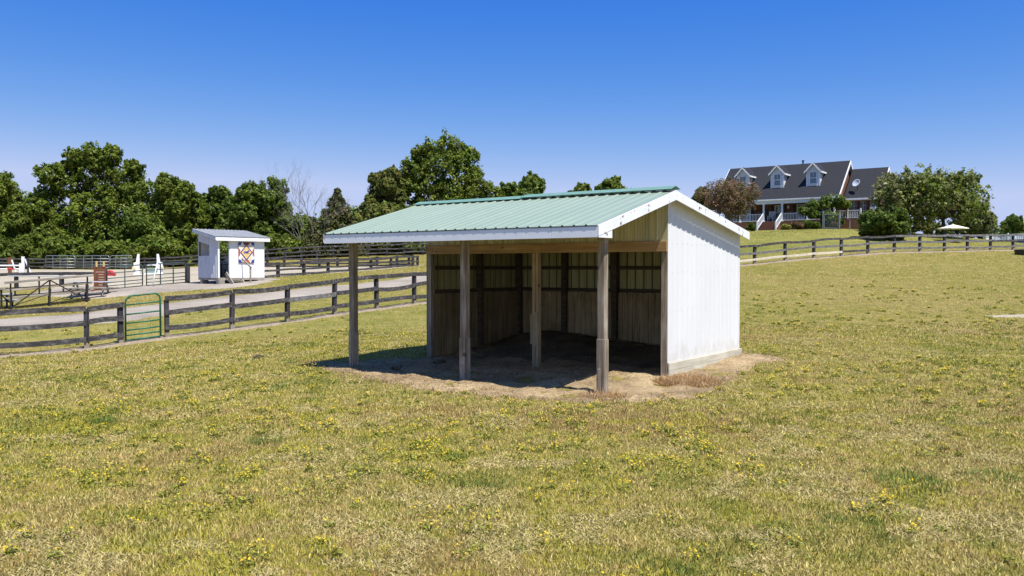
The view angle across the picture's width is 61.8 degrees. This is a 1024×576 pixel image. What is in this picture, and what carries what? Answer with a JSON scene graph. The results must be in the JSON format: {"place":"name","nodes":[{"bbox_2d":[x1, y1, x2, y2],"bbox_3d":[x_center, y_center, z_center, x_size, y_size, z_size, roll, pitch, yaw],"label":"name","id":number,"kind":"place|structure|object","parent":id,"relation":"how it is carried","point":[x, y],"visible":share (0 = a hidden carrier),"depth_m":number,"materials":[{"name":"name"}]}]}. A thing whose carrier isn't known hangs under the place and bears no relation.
{"place":"outdoors","nodes":[
{"label":"outdoors","id":0,"kind":"place"},
{"bbox_2d":[0,229,1023,575],"bbox_3d":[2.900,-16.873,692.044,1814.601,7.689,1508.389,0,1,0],"label":"ground","id":1,"kind":"structure","parent":0,"point":[886,285],"depth_m":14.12,"materials":[{"name":"green plant"}]},
{"bbox_2d":[0,287,18,308],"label":"bleacher","id":2,"kind":"object","parent":1,"relation":"on","point":[3,295],"visible":0.7,"depth_m":39.73,"materials":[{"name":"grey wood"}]},
{"bbox_2d":[0,170,31,221],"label":"oak tree","id":3,"kind":"object","parent":1,"relation":"on","point":[10,193],"visible":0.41,"depth_m":106.49,"materials":[{"name":"green plant"}]},
{"bbox_2d":[0,233,34,268],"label":"undergrowth bush","id":4,"kind":"object","parent":1,"relation":"on","point":[14,247],"visible":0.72,"depth_m":100.12,"materials":[{"name":"green plant"}]},
{"bbox_2d":[0,196,59,268],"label":"maple tree","id":5,"kind":"object","parent":1,"relation":"on","point":[19,216],"visible":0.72,"depth_m":102.33,"materials":[{"name":"green plant"}]},
{"bbox_2d":[26,247,41,268],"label":"undergrowth bush","id":6,"kind":"object","parent":1,"relation":"on","point":[32,264],"visible":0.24,"depth_m":100.81,"materials":[{"name":"green plant"}]},
{"bbox_2d":[4,274,92,309],"bbox_3d":[-21.815,0.209,40.353,3.644,1.732,1.500,-1,2,-31],"label":"bleacher","id":7,"kind":"object","parent":1,"relation":"on","point":[86,290],"visible":0.88,"depth_m":40.09,"materials":[{"name":"grey metal"}]},
{"bbox_2d":[45,255,74,268],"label":"corral panel","id":8,"kind":"object","parent":1,"relation":"on","point":[60,264],"visible":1,"depth_m":95.71,"materials":[{"name":"metal"}]},
{"bbox_2d":[29,235,92,268],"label":"undergrowth bush","id":9,"kind":"object","parent":1,"relation":"on","point":[72,247],"visible":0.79,"depth_m":99.17,"materials":[{"name":"green plant"}]},
{"bbox_2d":[0,302,123,348],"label":"board fence","id":10,"kind":"object","parent":1,"relation":"on","point":[86,339],"visible":0.98,"depth_m":25.98,"materials":[{"name":"black wood"}]},
{"bbox_2d":[75,255,109,268],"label":"corral panel","id":11,"kind":"object","parent":1,"relation":"on","point":[92,261],"visible":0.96,"depth_m":95.22,"materials":[{"name":"metal"}]},
{"bbox_2d":[27,141,158,268],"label":"oak tree","id":12,"kind":"object","parent":1,"relation":"on","point":[108,198],"visible":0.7,"depth_m":105.66,"materials":[{"name":"green plant"}]},
{"bbox_2d":[93,415,120,422],"bbox_3d":[-5.633,1.824,11.901,0.430,0.121,0.366,-1,2,-36],"label":"grass tuft","id":13,"kind":"object","parent":1,"relation":"on","point":[102,420],"visible":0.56,"depth_m":11.88,"materials":[{"name":"plant"}]},
{"bbox_2d":[0,253,225,268],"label":"board fence","id":14,"kind":"object","parent":1,"relation":"on","point":[2,262],"visible":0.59,"depth_m":96.82,"materials":[{"name":"black wood"}]},
{"bbox_2d":[84,238,142,268],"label":"undergrowth bush","id":15,"kind":"object","parent":1,"relation":"on","point":[109,248],"visible":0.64,"depth_m":98.11,"materials":[{"name":"green plant"}]},
{"bbox_2d":[110,255,131,268],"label":"corral panel","id":16,"kind":"object","parent":1,"relation":"on","point":[115,261],"visible":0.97,"depth_m":95.06,"materials":[{"name":"metal"}]},
{"bbox_2d":[113,206,170,267],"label":"maple tree","id":17,"kind":"object","parent":1,"relation":"on","point":[137,228],"visible":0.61,"depth_m":102.19,"materials":[{"name":"green plant"}]},
{"bbox_2d":[33,278,279,298],"bbox_3d":[-18.417,0.055,46.084,14.071,1.072,10.584,-1,2,-33],"label":"sand apron","id":18,"kind":"object","parent":1,"relation":"on","point":[189,286],"visible":0.59,"depth_m":44.20,"materials":[{"name":"sand"}]},
{"bbox_2d":[8,276,63,294],"bbox_3d":[-24.420,-0.076,44.211,3.100,1.130,0.600,0,1,0],"label":"spectator bench","id":19,"kind":"object","parent":18,"relation":"on","point":[38,281],"visible":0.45,"depth_m":44.17,"materials":[{"name":"metal"}]},
{"bbox_2d":[62,281,118,298],"bbox_3d":[-20.949,0.096,42.587,2.050,0.856,1.780,0,1,-6],"label":"picnic table","id":20,"kind":"object","parent":18,"relation":"on","point":[102,288],"visible":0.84,"depth_m":42.32,"materials":[{"name":"metal"}]},
{"bbox_2d":[106,264,142,288],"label":"arena gate","id":21,"kind":"structure","parent":18,"relation":"on","point":[107,278],"depth_m":45.27,"materials":[{"name":"metal"}]},
{"bbox_2d":[146,262,185,285],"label":"arena gate","id":22,"kind":"structure","parent":18,"relation":"on","point":[160,274],"depth_m":47.43,"materials":[{"name":"metal"}]},
{"bbox_2d":[186,265,189,282],"bbox_3d":[-18.486,-0.703,48.797,0.220,1.270,0.220,0,1,0],"label":"gate post","id":23,"kind":"object","parent":18,"relation":"on","point":[187,273],"visible":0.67,"depth_m":48.70,"materials":[{"name":"wood"}]},
{"bbox_2d":[192,228,269,283],"bbox_3d":[-15.350,-1.448,47.474,3.421,3.716,3.300,1,2,43],"label":"viewing booth","id":24,"kind":"object","parent":18,"relation":"on","point":[209,240],"visible":0.9,"depth_m":46.97,"materials":[{"name":"white"}]},
{"bbox_2d":[238,242,253,262],"bbox_3d":[-14.630,-1.952,47.153,0.026,1.130,0.950,1,2,43],"label":"quilt sign","id":25,"kind":"object","parent":24,"relation":"attached to","point":[246,251],"visible":0.99,"depth_m":47.14,"materials":[{"name":"multicoloured paint"}]},
{"bbox_2d":[140,232,191,266],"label":"undergrowth bush","id":26,"kind":"object","parent":1,"relation":"on","point":[155,244],"visible":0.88,"depth_m":99.72,"materials":[{"name":"green plant"}]},
{"bbox_2d":[145,171,211,266],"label":"oak tree","id":27,"kind":"object","parent":1,"relation":"on","point":[177,200],"visible":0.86,"depth_m":103.92,"materials":[{"name":"green plant"}]},
{"bbox_2d":[188,238,227,262],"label":"undergrowth bush","id":28,"kind":"object","parent":1,"relation":"on","point":[193,250],"visible":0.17,"depth_m":98.90,"materials":[{"name":"green plant"}]},
{"bbox_2d":[0,265,419,287],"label":"riding arena","id":29,"kind":"object","parent":1,"relation":"on","point":[193,274],"visible":0.38,"depth_m":56.90},
{"bbox_2d":[8,257,15,272],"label":"jump upright","id":30,"kind":"object","parent":29,"relation":"on","point":[10,261],"visible":0.5,"depth_m":65.93,"materials":[{"name":"white paint"}]},
{"bbox_2d":[0,268,18,269],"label":"jump rail","id":31,"kind":"object","parent":30,"relation":"attached to","point":[9,268],"visible":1,"depth_m":65.41,"materials":[{"name":"red paint"}]},
{"bbox_2d":[19,257,30,272],"bbox_3d":[-36.994,-1.661,64.991,0.942,1.450,0.600,0,1,-6],"label":"jump upright","id":32,"kind":"object","parent":29,"relation":"on","point":[22,265],"visible":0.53,"depth_m":64.93,"materials":[{"name":"white paint"}]},
{"bbox_2d":[0,272,97,287],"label":"arena fence","id":33,"kind":"object","parent":29,"relation":"on","point":[42,273],"visible":0.67,"depth_m":47.39,"materials":[{"name":"black wood"}]},
{"bbox_2d":[91,261,105,291],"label":"jump wing","id":34,"kind":"structure","parent":29,"relation":"on","point":[99,277],"depth_m":44.57,"materials":[{"name":"wood"}]},
{"bbox_2d":[103,270,115,275],"bbox_3d":[-28.210,-1.014,59.981,0.943,0.550,0.280,0,1,17],"label":"jump block","id":35,"kind":"object","parent":29,"relation":"on","point":[111,274],"depth_m":59.84,"materials":[{"name":"red paint"}]},
{"bbox_2d":[132,254,141,274],"bbox_3d":[-27.777,-1.683,63.498,0.720,1.680,0.680,0,1,-17],"label":"jump standard","id":36,"kind":"object","parent":29,"relation":"on","point":[135,268],"visible":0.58,"depth_m":63.45,"materials":[{"name":"white paint"}]},
{"bbox_2d":[144,265,158,274],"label":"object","id":37,"kind":"object","parent":29,"relation":"on","point":[149,272],"visible":0.6,"depth_m":63.82,"materials":[{"name":"white paint"}]},
{"bbox_2d":[157,254,163,273],"bbox_3d":[-26.562,-1.725,64.554,0.740,1.680,0.680,0,1,-17],"label":"jump standard","id":38,"kind":"object","parent":29,"relation":"on","point":[158,265],"visible":0.42,"depth_m":64.50,"materials":[{"name":"white paint"}]},
{"bbox_2d":[264,255,413,266],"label":"arena fence","id":39,"kind":"object","parent":29,"relation":"on","point":[319,264],"visible":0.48,"depth_m":85.66,"materials":[{"name":"black wood"}]},
{"bbox_2d":[0,276,426,325],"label":"gravel lane","id":40,"kind":"structure","parent":1,"relation":"on","point":[239,299],"depth_m":34.75,"materials":[{"name":"gravel"}]},
{"bbox_2d":[0,301,426,357],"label":"soil strip","id":41,"kind":"object","parent":1,"relation":"on","point":[79,349],"visible":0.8,"depth_m":28.04,"materials":[{"name":"soil"}]},
{"bbox_2d":[198,185,232,229],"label":"oak tree","id":42,"kind":"object","parent":1,"relation":"on","point":[214,197],"visible":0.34,"depth_m":108.11,"materials":[{"name":"green plant"}]},
{"bbox_2d":[56,204,418,267],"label":"background wood","id":43,"kind":"object","parent":1,"relation":"on","point":[355,211],"depth_m":123.05,"materials":[{"name":"green plant"}]},
{"bbox_2d":[215,175,294,235],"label":"oak tree","id":44,"kind":"object","parent":1,"relation":"on","point":[252,206],"visible":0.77,"depth_m":103.69,"materials":[{"name":"green plant"}]},
{"bbox_2d":[236,433,288,444],"bbox_3d":[-3.028,1.839,10.455,0.644,0.127,0.628,0,1,0],"label":"grass tuft","id":45,"kind":"object","parent":1,"relation":"on","point":[257,440],"visible":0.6,"depth_m":10.41,"materials":[{"name":"plant"}]},
{"bbox_2d":[264,231,305,258],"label":"undergrowth bush","id":46,"kind":"object","parent":1,"relation":"on","point":[279,240],"visible":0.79,"depth_m":98.66,"materials":[{"name":"green plant"}]},
{"bbox_2d":[268,214,310,239],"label":"maple tree","id":47,"kind":"object","parent":1,"relation":"on","point":[299,227],"visible":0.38,"depth_m":106.10,"materials":[{"name":"green plant"}]},
{"bbox_2d":[164,272,426,336],"bbox_3d":[-6.573,0.487,32.375,1.070,2.504,13.368,1,2,40],"label":"board fence","id":48,"kind":"object","parent":1,"relation":"on","point":[232,306],"visible":0.83,"depth_m":29.99,"materials":[{"name":"black wood"}]},
{"bbox_2d":[124,292,161,340],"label":"pedestrian gate","id":49,"kind":"structure","parent":48,"relation":"attached to","point":[126,323],"depth_m":27.20,"materials":[{"name":"metal"}]},
{"bbox_2d":[258,159,353,257],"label":"dead tree","id":50,"kind":"object","parent":1,"relation":"on","point":[301,210],"visible":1,"depth_m":99.52,"materials":[{"name":"grey plant"}]},
{"bbox_2d":[295,217,334,257],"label":"cedar tree","id":51,"kind":"object","parent":1,"relation":"on","point":[314,221],"visible":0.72,"depth_m":99.79,"materials":[{"name":"green plant"}]},
{"bbox_2d":[303,187,371,257],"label":"cedar tree","id":52,"kind":"object","parent":1,"relation":"on","point":[343,219],"visible":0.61,"depth_m":100.65,"materials":[{"name":"green plant"}]},
{"bbox_2d":[264,256,418,277],"bbox_3d":[-11.558,-1.401,59.919,2.014,2.037,23.483,1,1,23],"label":"arena fence","id":53,"kind":"object","parent":1,"relation":"on","point":[304,268],"visible":0.67,"depth_m":56.44,"materials":[{"name":"black wood"}]},
{"bbox_2d":[264,243,425,258],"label":"board fence","id":54,"kind":"object","parent":1,"relation":"on","point":[333,250],"visible":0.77,"depth_m":98.56,"materials":[{"name":"black wood"}]},
{"bbox_2d":[343,213,374,255],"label":"cedar tree","id":55,"kind":"object","parent":1,"relation":"on","point":[358,218],"visible":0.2,"depth_m":102.32,"materials":[{"name":"green plant"}]},
{"bbox_2d":[360,242,388,254],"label":"undergrowth bush","id":56,"kind":"object","parent":1,"relation":"on","point":[374,247],"visible":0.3,"depth_m":101.61,"materials":[{"name":"green plant"}]},
{"bbox_2d":[358,197,404,251],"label":"maple tree","id":57,"kind":"object","parent":1,"relation":"on","point":[372,208],"visible":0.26,"depth_m":103.42,"materials":[{"name":"green plant"}]},
{"bbox_2d":[364,164,406,205],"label":"locust tree","id":58,"kind":"object","parent":1,"relation":"on","point":[387,184],"visible":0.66,"depth_m":108.55,"materials":[{"name":"green plant"}]},
{"bbox_2d":[378,242,418,254],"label":"undergrowth bush","id":59,"kind":"object","parent":1,"relation":"on","point":[400,246],"visible":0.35,"depth_m":101.34,"materials":[{"name":"green plant"}]},
{"bbox_2d":[413,241,425,253],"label":"undergrowth bush","id":60,"kind":"object","parent":1,"relation":"on","point":[419,249],"visible":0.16,"depth_m":101.83,"materials":[{"name":"green plant"}]},
{"bbox_2d":[393,126,506,208],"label":"oak tree","id":61,"kind":"object","parent":1,"relation":"on","point":[454,159],"visible":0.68,"depth_m":110.52,"materials":[{"name":"green plant"}]},
{"bbox_2d":[445,452,470,460],"bbox_3d":[-0.618,1.876,9.558,0.330,0.104,0.284,1,2,29],"label":"grass tuft","id":62,"kind":"object","parent":1,"relation":"on","point":[461,457],"visible":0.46,"depth_m":9.51,"materials":[{"name":"plant"}]},
{"bbox_2d":[0,277,1022,575],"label":"yellow wildflowers","id":63,"kind":"object","parent":1,"relation":"on","point":[452,431],"visible":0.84,"depth_m":10.44,"materials":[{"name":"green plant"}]},
{"bbox_2d":[0,278,1023,575],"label":"weed leaves","id":64,"kind":"object","parent":1,"relation":"on","point":[472,438],"visible":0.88,"depth_m":10.65,"materials":[{"name":"green plant"}]},
{"bbox_2d":[499,170,545,196],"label":"maple tree","id":65,"kind":"object","parent":1,"relation":"on","point":[530,183],"visible":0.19,"depth_m":118.10,"materials":[{"name":"green plant"}]},
{"bbox_2d":[307,330,784,402],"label":"bare dirt","id":66,"kind":"structure","parent":1,"relation":"on","point":[639,385],"depth_m":16.64,"materials":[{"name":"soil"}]},
{"bbox_2d":[433,359,445,362],"bbox_3d":[-1.584,1.598,18.726,0.180,0.095,0.295,1,2,33],"label":"manure pile","id":67,"kind":"object","parent":66,"relation":"on","point":[440,361],"visible":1,"depth_m":18.66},
{"bbox_2d":[323,186,749,393],"bbox_3d":[0.731,-0.025,18.414,6.492,3.916,6.767,1,2,36],"label":"run in shed","id":68,"kind":"object","parent":66,"relation":"on","point":[660,265],"visible":0.91,"depth_m":17.93,"materials":[{"name":"green paint"}]},
{"bbox_2d":[470,330,723,367],"bbox_3d":[1.764,1.424,19.717,7.092,0.590,4.113,1,2,38],"label":"stall bedding","id":69,"kind":"object","parent":66,"relation":"on","point":[629,354],"visible":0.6,"depth_m":20.05,"materials":[{"name":"soil"}]},
{"bbox_2d":[649,370,723,387],"bbox_3d":[3.181,1.666,15.755,1.439,0.226,1.478,0,1,0],"label":"dry grass clump","id":70,"kind":"object","parent":66,"relation":"on","point":[672,380],"visible":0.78,"depth_m":15.61,"materials":[{"name":"plant"}]},
{"bbox_2d":[567,182,591,195],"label":"maple tree","id":71,"kind":"object","parent":1,"relation":"on","point":[579,186],"visible":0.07,"depth_m":118.07,"materials":[{"name":"green plant"}]},
{"bbox_2d":[576,387,632,401],"bbox_3d":[1.499,1.724,14.026,1.007,0.196,1.003,-1,2,-32],"label":"dry grass clump","id":72,"kind":"object","parent":1,"relation":"on","point":[613,394],"visible":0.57,"depth_m":13.97,"materials":[{"name":"plant"}]},
{"bbox_2d":[594,175,626,194],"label":"maple tree","id":73,"kind":"object","parent":1,"relation":"on","point":[614,182],"visible":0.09,"depth_m":115.61,"materials":[{"name":"green plant"}]},
{"bbox_2d":[691,186,712,209],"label":"maple tree","id":74,"kind":"object","parent":1,"relation":"on","point":[694,199],"visible":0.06,"depth_m":116.60,"materials":[{"name":"green plant"}]},
{"bbox_2d":[693,176,762,221],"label":"crape myrtle","id":75,"kind":"object","parent":1,"relation":"on","point":[727,199],"visible":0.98,"depth_m":82.83,"materials":[{"name":"brown plant"}]},
{"bbox_2d":[745,222,756,230],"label":"garden shrub","id":76,"kind":"object","parent":1,"relation":"on","point":[751,226],"visible":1,"depth_m":87.08,"materials":[{"name":"green plant"}]},
{"bbox_2d":[780,223,790,229],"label":"garden shrub","id":77,"kind":"object","parent":1,"relation":"on","point":[784,226],"visible":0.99,"depth_m":86.60,"materials":[{"name":"green plant"}]},
{"bbox_2d":[790,221,803,229],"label":"garden shrub","id":78,"kind":"object","parent":1,"relation":"on","point":[797,225],"visible":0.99,"depth_m":86.56,"materials":[{"name":"green plant"}]},
{"bbox_2d":[718,160,890,230],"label":"brick house","id":79,"kind":"structure","parent":1,"relation":"on","point":[788,191],"depth_m":93.36,"materials":[{"name":"grey"}]},
{"bbox_2d":[742,207,750,220],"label":"window","id":80,"kind":"structure","parent":79,"relation":"in","point":[749,210],"depth_m":97.76,"materials":[{"name":"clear glass"}]},
{"bbox_2d":[760,209,768,221],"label":"door","id":81,"kind":"structure","parent":79,"relation":"in","point":[761,210],"depth_m":96.57,"materials":[{"name":"wood"}]},
{"bbox_2d":[775,205,780,218],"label":"window","id":82,"kind":"structure","parent":79,"relation":"in","point":[777,207],"depth_m":95.82,"materials":[{"name":"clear glass"}]},
{"bbox_2d":[797,204,804,218],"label":"window","id":83,"kind":"structure","parent":79,"relation":"in","point":[799,205],"depth_m":94.40,"materials":[{"name":"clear glass"}]},
{"bbox_2d":[850,201,857,218],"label":"glazed door","id":84,"kind":"structure","parent":79,"relation":"in","point":[854,203],"depth_m":91.21,"materials":[{"name":"white glass"}]},
{"bbox_2d":[859,200,867,211],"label":"glazed door","id":85,"kind":"structure","parent":79,"relation":"in","point":[863,204],"depth_m":90.66,"materials":[{"name":"white glass"}]},
{"bbox_2d":[802,219,821,228],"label":"garden shrub","id":86,"kind":"object","parent":1,"relation":"on","point":[807,223],"visible":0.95,"depth_m":86.78,"materials":[{"name":"green plant"}]},
{"bbox_2d":[797,192,851,228],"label":"weeping conifer","id":87,"kind":"object","parent":1,"relation":"on","point":[823,202],"visible":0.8,"depth_m":87.34,"materials":[{"name":"green plant"}]},
{"bbox_2d":[822,211,839,228],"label":"chain link gate","id":88,"kind":"structure","parent":1,"relation":"on","point":[824,215],"depth_m":85.78,"materials":[{"name":"metal"}]},
{"bbox_2d":[829,221,841,228],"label":"garden shrub","id":89,"kind":"object","parent":1,"relation":"on","point":[835,226],"visible":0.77,"depth_m":86.13,"materials":[{"name":"green plant"}]},
{"bbox_2d":[820,512,859,526],"bbox_3d":[2.707,1.916,7.117,0.350,0.100,0.287,-1,2,-37],"label":"grass tuft","id":90,"kind":"object","parent":1,"relation":"on","point":[830,516],"visible":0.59,"depth_m":7.15,"materials":[{"name":"plant"}]},
{"bbox_2d":[740,249,1018,265],"bbox_3d":[28.674,-2.247,63.097,34.634,1.632,2.318,-1,2,-27],"label":"soil strip","id":91,"kind":"object","parent":1,"relation":"on","point":[861,254],"visible":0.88,"depth_m":61.42,"materials":[{"name":"soil"}]},
{"bbox_2d":[849,214,910,234],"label":"chain link fence","id":92,"kind":"object","parent":1,"relation":"on","point":[857,224],"visible":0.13,"depth_m":83.99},
{"bbox_2d":[740,234,1023,263],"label":"board fence","id":93,"kind":"object","parent":1,"relation":"on","point":[785,249],"visible":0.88,"depth_m":61.53,"materials":[{"name":"black wood"}]},
{"bbox_2d":[856,204,912,239],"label":"round bush","id":94,"kind":"object","parent":1,"relation":"on","point":[894,220],"visible":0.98,"depth_m":71.01,"materials":[{"name":"green plant"}]},
{"bbox_2d":[868,165,931,225],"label":"ornamental tree","id":95,"kind":"object","parent":1,"relation":"on","point":[895,188],"visible":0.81,"depth_m":78.54,"materials":[{"name":"green plant"}]},
{"bbox_2d":[860,462,941,483],"bbox_3d":[3.920,1.884,8.755,0.823,0.129,0.772,0,1,0],"label":"grass tuft","id":96,"kind":"object","parent":1,"relation":"on","point":[897,472],"visible":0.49,"depth_m":8.77,"materials":[{"name":"plant"}]},
{"bbox_2d":[870,468,955,492],"bbox_3d":[3.948,1.885,8.395,0.798,0.137,0.788,0,1,0],"label":"grass tuft","id":97,"kind":"object","parent":1,"relation":"on","point":[922,482],"visible":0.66,"depth_m":8.45,"materials":[{"name":"plant"}]},
{"bbox_2d":[909,217,945,234],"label":"garden shrub","id":98,"kind":"object","parent":1,"relation":"on","point":[922,227],"visible":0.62,"depth_m":90.98,"materials":[{"name":"green plant"}]},
{"bbox_2d":[905,162,993,234],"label":"ornamental tree","id":99,"kind":"object","parent":1,"relation":"on","point":[948,196],"visible":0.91,"depth_m":77.10,"materials":[{"name":"green plant"}]},
{"bbox_2d":[938,224,968,229],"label":"patio umbrella","id":100,"kind":"object","parent":1,"relation":"on","point":[953,227],"visible":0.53,"depth_m":73.00,"materials":[{"name":"beige fabric"}]},
{"bbox_2d":[946,217,984,237],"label":"garden shrub","id":101,"kind":"object","parent":1,"relation":"on","point":[956,232],"visible":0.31,"depth_m":91.66,"materials":[{"name":"green plant"}]},
{"bbox_2d":[963,211,999,238],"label":"ornamental tree","id":102,"kind":"object","parent":1,"relation":"on","point":[989,222],"visible":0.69,"depth_m":88.95,"materials":[{"name":"green plant"}]},
{"bbox_2d":[952,466,1023,486],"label":"grass tuft","id":103,"kind":"object","parent":1,"relation":"on","point":[1007,476],"visible":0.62,"depth_m":8.70,"materials":[{"name":"plant"}]},
{"bbox_2d":[986,314,1023,317],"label":"sand patch","id":104,"kind":"object","parent":1,"relation":"on","point":[1020,315],"visible":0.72,"depth_m":27.95,"materials":[{"name":"sand"}]},
{"bbox_2d":[987,233,1023,242],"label":"swimming pool","id":105,"kind":"structure","parent":1,"relation":"on","point":[1007,237],"depth_m":85.37,"materials":[{"name":"white paint"}]},
{"bbox_2d":[998,213,1023,239],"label":"distant tree","id":106,"kind":"object","parent":1,"relation":"on","point":[1012,223],"visible":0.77,"depth_m":123.72,"materials":[{"name":"green plant"}]},
{"bbox_2d":[1014,249,1023,254],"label":"water trough","id":107,"kind":"object","parent":1,"relation":"on","point":[1019,252],"visible":0.95,"depth_m":64.62,"materials":[{"name":"metal"}]},
{"bbox_2d":[0,0,1023,239],"label":"sky","id":108,"kind":"structure","parent":0,"point":[683,94],"materials":[{"name":"blue"}]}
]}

